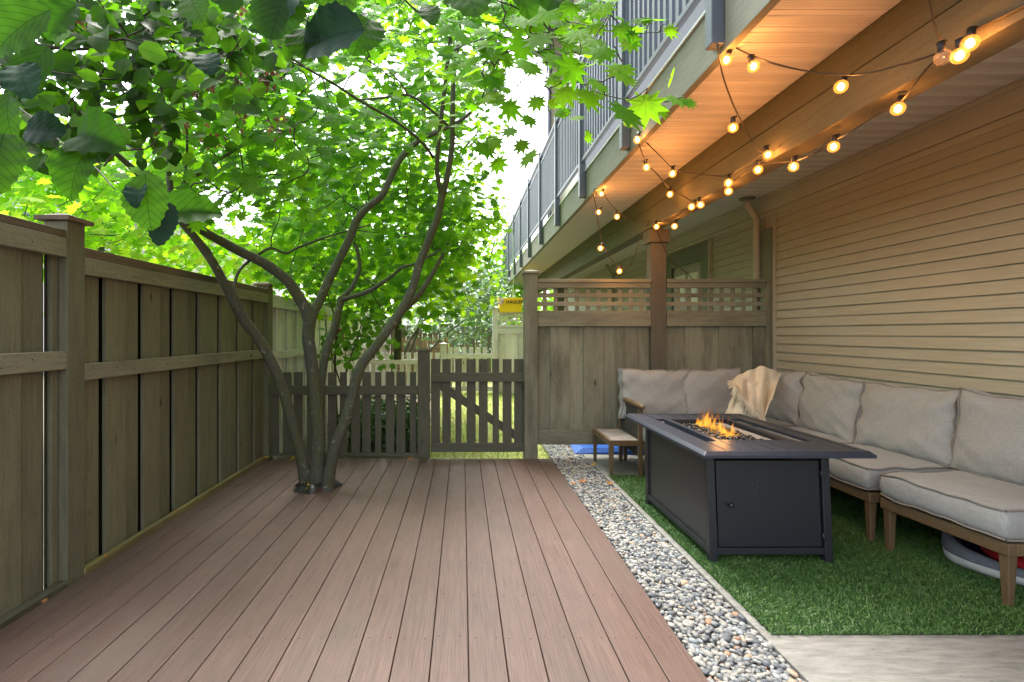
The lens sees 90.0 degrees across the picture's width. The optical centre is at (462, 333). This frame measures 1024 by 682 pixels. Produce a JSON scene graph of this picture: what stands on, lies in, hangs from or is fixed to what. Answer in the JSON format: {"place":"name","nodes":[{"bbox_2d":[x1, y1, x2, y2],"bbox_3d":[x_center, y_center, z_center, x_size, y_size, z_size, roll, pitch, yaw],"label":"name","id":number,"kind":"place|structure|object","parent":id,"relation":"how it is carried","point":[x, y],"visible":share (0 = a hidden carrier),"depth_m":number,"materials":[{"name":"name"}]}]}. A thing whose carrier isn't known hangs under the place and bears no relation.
{"place":"outdoors","nodes":[
{"label":"outdoors","id":0,"kind":"place"},
{"bbox_2d":[0,178,279,351],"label":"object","id":1,"kind":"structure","parent":0,"point":[232,276],"depth_m":18.05,"materials":[{"name":"green plant"}]},
{"bbox_2d":[43,334,491,589],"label":"ground","id":2,"kind":"structure","parent":0,"point":[305,439],"depth_m":5.83,"materials":[{"name":"green plant"}]},
{"bbox_2d":[0,213,273,616],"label":"wood fence","id":3,"kind":"object","parent":2,"relation":"on","point":[157,396],"visible":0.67,"depth_m":2.77,"materials":[{"name":"paint"}]},
{"bbox_2d":[0,92,357,314],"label":"maple tree","id":4,"kind":"object","parent":2,"relation":"on","point":[99,195],"visible":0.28,"depth_m":4.65,"materials":[{"name":"green plant"}]},
{"bbox_2d":[0,0,564,245],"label":"witch hazel","id":5,"kind":"object","parent":2,"relation":"on","point":[89,134],"visible":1,"depth_m":1.64,"materials":[{"name":"green plant"}]},
{"bbox_2d":[273,295,388,457],"bbox_3d":[-1.958,0.408,9.306,0.170,1.803,8.387,0,0,0],"label":"wood fence","id":6,"kind":"object","parent":2,"relation":"on","point":[288,352],"visible":0.12,"depth_m":5.97,"materials":[{"name":"beige wood"}]},
{"bbox_2d":[269,348,430,458],"bbox_3d":[-1.101,0.728,5.020,1.577,1.164,0.135,0,0,0],"label":"picket fence","id":7,"kind":"object","parent":2,"relation":"on","point":[298,390],"visible":0.72,"depth_m":5.01,"materials":[{"name":"wood"}]},
{"bbox_2d":[0,458,708,681],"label":"deck","id":8,"kind":"structure","parent":2,"relation":"on","point":[445,570],"depth_m":2.36,"materials":[{"name":"red wood"}]},
{"bbox_2d":[0,582,66,629],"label":"timber edging","id":9,"kind":"object","parent":8,"relation":"attached to","point":[18,611],"visible":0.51,"depth_m":2.25,"materials":[{"name":"brown wood"}]},
{"bbox_2d":[84,456,265,575],"bbox_3d":[-1.907,1.220,3.730,0.036,0.080,2.340,0,0,0],"label":"timber edging","id":10,"kind":"object","parent":8,"relation":"attached to","point":[95,563],"visible":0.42,"depth_m":3.20,"materials":[{"name":"brown wood"}]},
{"bbox_2d":[293,478,342,493],"bbox_3d":[-1.141,1.179,4.004,0.381,0.061,0.338,0,0,0],"label":"tree collar","id":11,"kind":"object","parent":8,"relation":"on","point":[312,488],"visible":0.57,"depth_m":3.90,"materials":[{"name":"stone"}]},
{"bbox_2d":[1,0,697,487],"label":"vine maple","id":12,"kind":"object","parent":8,"relation":"on","point":[565,22],"visible":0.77,"depth_m":3.77,"materials":[{"name":"green plant"}]},
{"bbox_2d":[283,396,430,458],"bbox_3d":[-0.495,1.300,7.700,2.710,0.040,5.400,0,0,0],"label":"garden bed","id":13,"kind":"object","parent":2,"relation":"on","point":[383,449],"visible":0.07,"depth_m":5.62,"materials":[{"name":"green plant"}]},
{"bbox_2d":[185,0,513,359],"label":"maple tree","id":14,"kind":"object","parent":13,"relation":"on","point":[471,275],"visible":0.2,"depth_m":6.62,"materials":[{"name":"green plant"}]},
{"bbox_2d":[296,231,422,425],"bbox_3d":[-1.203,-0.076,5.838,1.461,2.424,1.479,0,0,0],"label":"leafy shrub","id":15,"kind":"object","parent":13,"relation":"on","point":[347,344],"visible":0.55,"depth_m":5.79,"materials":[{"name":"green plant"}]},
{"bbox_2d":[337,395,430,450],"bbox_3d":[-0.881,1.025,6.049,1.014,0.534,1.178,0,0,0],"label":"hedge","id":16,"kind":"object","parent":13,"relation":"on","point":[407,422],"visible":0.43,"depth_m":5.66,"materials":[{"name":"green plant"}]},
{"bbox_2d":[261,205,453,335],"bbox_3d":[-3.328,-1.838,16.164,7.377,5.349,5.716,0,0,0],"label":"leafy tree","id":17,"kind":"object","parent":2,"relation":"on","point":[353,308],"visible":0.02,"depth_m":14.97,"materials":[{"name":"green plant"}]},
{"bbox_2d":[389,334,451,376],"bbox_3d":[-1.289,0.661,13.197,2.025,1.298,0.046,0,0,0],"label":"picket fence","id":18,"kind":"object","parent":2,"relation":"on","point":[426,346],"visible":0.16,"depth_m":13.19,"materials":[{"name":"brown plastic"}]},
{"bbox_2d":[389,325,491,381],"bbox_3d":[0.060,0.545,13.590,6.520,1.530,0.060,0,0,0],"label":"wood fence","id":19,"kind":"object","parent":2,"relation":"on","point":[431,335],"visible":0.08,"depth_m":13.60,"materials":[{"name":"paint"}]},
{"bbox_2d":[387,245,518,369],"bbox_3d":[-0.153,-0.631,11.579,3.011,2.868,2.559,0,0,0],"label":"green shrub","id":20,"kind":"object","parent":2,"relation":"on","point":[468,287],"visible":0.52,"depth_m":11.25,"materials":[{"name":"green plant"}]},
{"bbox_2d":[425,195,538,369],"bbox_3d":[0.765,-1.623,15.513,4.430,5.997,4.532,0,0,-23],"label":"leafy tree","id":21,"kind":"object","parent":2,"relation":"on","point":[498,258],"visible":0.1,"depth_m":14.80,"materials":[{"name":"green plant"}]},
{"bbox_2d":[505,290,552,318],"bbox_3d":[4.331,-0.859,19.088,6.560,4.253,5.370,0,0,0],"label":"leafy tree","id":22,"kind":"object","parent":2,"relation":"on","point":[549,308],"visible":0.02,"depth_m":18.20,"materials":[{"name":"green plant"}]},
{"bbox_2d":[521,270,769,457],"bbox_3d":[1.790,0.345,4.990,2.419,1.929,0.165,0,0,0],"label":"privacy screen","id":23,"kind":"object","parent":2,"relation":"on","point":[574,361],"visible":0.83,"depth_m":4.99,"materials":[{"name":"brown wood"}]},
{"bbox_2d":[431,359,523,451],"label":"garden gate","id":24,"kind":"structure","parent":23,"relation":"attached to","point":[471,377],"depth_m":5.02,"materials":[{"name":"brown wood"}]},
{"bbox_2d":[542,445,805,681],"bbox_3d":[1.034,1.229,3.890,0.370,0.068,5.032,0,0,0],"label":"gravel","id":25,"kind":"structure","parent":2,"relation":"on","point":[648,549],"depth_m":2.40,"materials":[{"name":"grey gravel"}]},
{"bbox_2d":[500,0,1023,397],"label":"house","id":26,"kind":"structure","parent":2,"relation":"on","point":[886,246],"depth_m":3.40,"materials":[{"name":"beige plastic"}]},
{"bbox_2d":[513,235,513,297],"bbox_3d":[1.036,-1.337,10.360,0.016,1.306,0.136,0,0,6],"label":"rope","id":27,"kind":"object","parent":26,"relation":"hanging from","point":[513,266],"visible":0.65,"depth_m":10.35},
{"bbox_2d":[497,298,522,311],"bbox_3d":[0.976,-0.570,10.420,0.520,0.282,0.356,0,0,0],"label":"sign","id":28,"kind":"object","parent":27,"relation":"hanging from","point":[511,305],"visible":0.9,"depth_m":10.28,"materials":[{"name":"yellow plastic"}]},
{"bbox_2d":[499,298,503,304],"bbox_3d":[0.778,-0.632,10.234,0.110,0.161,0.012,0,0,0],"label":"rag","id":29,"kind":"object","parent":28,"relation":"hanging from","point":[501,300],"visible":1,"depth_m":10.23,"materials":[{"name":"fabric"}]},
{"bbox_2d":[674,263,699,310],"bbox_3d":[2.979,0.160,6.845,0.099,2.100,0.850,0,0,0],"label":"window","id":30,"kind":"structure","parent":26,"relation":"in","point":[694,270],"depth_m":6.82,"materials":[{"name":"glass"}]},
{"bbox_2d":[594,0,1023,279],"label":"string lights","id":31,"kind":"object","parent":26,"relation":"hanging from","point":[960,41],"visible":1,"depth_m":2.41,"materials":[{"name":"yellow"}]},
{"bbox_2d":[0,0,552,329],"label":"sky","id":32,"kind":"structure","parent":0,"point":[515,181],"materials":[{"name":"white"}]},
{"bbox_2d":[430,382,578,458],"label":"lawn","id":33,"kind":"structure","parent":0,"point":[477,437],"depth_m":6.15,"materials":[{"name":"green plant"}]},
{"bbox_2d":[369,343,447,393],"bbox_3d":[-1.102,0.752,10.440,1.589,1.117,0.160,0,0,0],"label":"picket fence","id":34,"kind":"object","parent":33,"relation":"on","point":[387,361],"visible":0.34,"depth_m":10.42,"materials":[{"name":"beige wood"}]},
{"bbox_2d":[447,347,492,390],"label":"garden gate","id":35,"kind":"structure","parent":34,"relation":"attached to","point":[470,355],"depth_m":10.42,"materials":[{"name":"beige wood"}]},
{"bbox_2d":[492,307,522,393],"bbox_3d":[1.795,0.383,10.430,2.410,1.854,0.160,0,0,0],"label":"privacy screen","id":36,"kind":"object","parent":33,"relation":"on","point":[507,341],"visible":0.16,"depth_m":10.41,"materials":[{"name":"beige wood"}]},
{"bbox_2d":[583,454,1023,681],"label":"patio","id":37,"kind":"structure","parent":0,"point":[903,658],"depth_m":1.93,"materials":[{"name":"concrete"}]},
{"bbox_2d":[571,445,643,454],"bbox_3d":[1.815,1.167,5.450,1.370,0.083,0.900,0,0,0],"label":"blue tarp","id":38,"kind":"object","parent":37,"relation":"on","point":[586,449],"visible":0.14,"depth_m":5.13,"materials":[{"name":"blue plastic"}]},
{"bbox_2d":[592,428,637,475],"bbox_3d":[1.377,1.056,4.567,0.285,0.307,0.565,0,0,0],"label":"side table","id":39,"kind":"object","parent":37,"relation":"on","point":[611,437],"visible":0.85,"depth_m":4.43,"materials":[{"name":"brown wood"}]},
{"bbox_2d":[617,368,689,476],"bbox_3d":[1.780,0.767,4.537,0.680,0.887,0.666,0,0,0],"label":"sofa module","id":40,"kind":"object","parent":37,"relation":"on","point":[660,391],"visible":0.51,"depth_m":4.66,"materials":[{"name":"grey fabric"}]},
{"bbox_2d":[670,367,741,413],"bbox_3d":[2.279,0.764,4.540,0.692,0.893,0.661,0,0,0],"label":"sofa module","id":41,"kind":"object","parent":37,"relation":"on","point":[708,391],"visible":0.25,"depth_m":4.65,"materials":[{"name":"grey fabric"}]},
{"bbox_2d":[725,366,780,420],"bbox_3d":[2.426,0.509,4.213,0.668,0.458,0.416,0,0,0],"label":"throw blanket","id":42,"kind":"object","parent":41,"relation":"on","point":[753,390],"visible":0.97,"depth_m":4.18,"materials":[{"name":"beige fabric"}]},
{"bbox_2d":[737,371,810,426],"bbox_3d":[2.645,0.762,4.548,0.661,0.895,0.676,0,0,0],"label":"sofa module","id":43,"kind":"object","parent":37,"relation":"on","point":[782,410],"visible":0.29,"depth_m":4.35,"materials":[{"name":"grey fabric"}]},
{"bbox_2d":[608,474,1023,636],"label":"artificial grass","id":44,"kind":"structure","parent":37,"relation":"on","point":[849,501],"depth_m":2.44,"materials":[{"name":"plastic"}]},
{"bbox_2d":[625,414,876,563],"bbox_3d":[1.647,0.903,3.185,0.870,0.613,1.250,0,0,0],"label":"fire table","id":45,"kind":"object","parent":44,"relation":"on","point":[772,496],"visible":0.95,"depth_m":2.70,"materials":[{"name":"grey metal"}]},
{"bbox_2d":[682,422,763,439],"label":"fire pebbles","id":46,"kind":"object","parent":45,"relation":"on","point":[712,432],"visible":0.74,"depth_m":3.14,"materials":[{"name":"black stone"}]},
{"bbox_2d":[696,414,737,436],"bbox_3d":[1.609,0.531,3.230,0.169,0.176,0.413,0,0,0],"label":"flame","id":47,"kind":"object","parent":46,"relation":"on","point":[719,426],"visible":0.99,"depth_m":3.27,"materials":[{"name":"yellow"}]},
{"bbox_2d":[714,460,821,546],"bbox_3d":[1.615,0.898,2.687,0.546,0.447,0.063,0,0,0],"label":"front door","id":48,"kind":"structure","parent":45,"relation":"in","point":[760,503],"depth_m":2.69,"materials":[{"name":"grey metal"}]},
{"bbox_2d":[756,371,865,443],"bbox_3d":[2.645,0.761,3.920,0.661,0.897,0.683,0,0,0],"label":"sofa module","id":49,"kind":"object","parent":44,"relation":"on","point":[829,407],"visible":0.43,"depth_m":3.83,"materials":[{"name":"grey fabric"}]},
{"bbox_2d":[829,381,961,541],"bbox_3d":[2.645,0.762,3.259,0.661,0.895,0.723,0,0,0],"label":"sofa module","id":50,"kind":"object","parent":44,"relation":"on","point":[908,428],"visible":0.66,"depth_m":3.09,"materials":[{"name":"grey fabric"}]},
{"bbox_2d":[880,387,1023,607],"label":"sofa module","id":51,"kind":"object","parent":44,"relation":"on","point":[975,495],"visible":0.99,"depth_m":2.59,"materials":[{"name":"grey fabric"}]},
{"bbox_2d":[941,531,1023,586],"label":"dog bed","id":52,"kind":"object","parent":44,"relation":"on","point":[965,554],"visible":0.42,"depth_m":2.57,"materials":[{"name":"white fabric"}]},
{"bbox_2d":[980,546,1023,568],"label":"red cloth","id":53,"kind":"object","parent":52,"relation":"in","point":[994,555],"visible":0.25,"depth_m":2.52,"materials":[{"name":"red fabric"}]}
]}

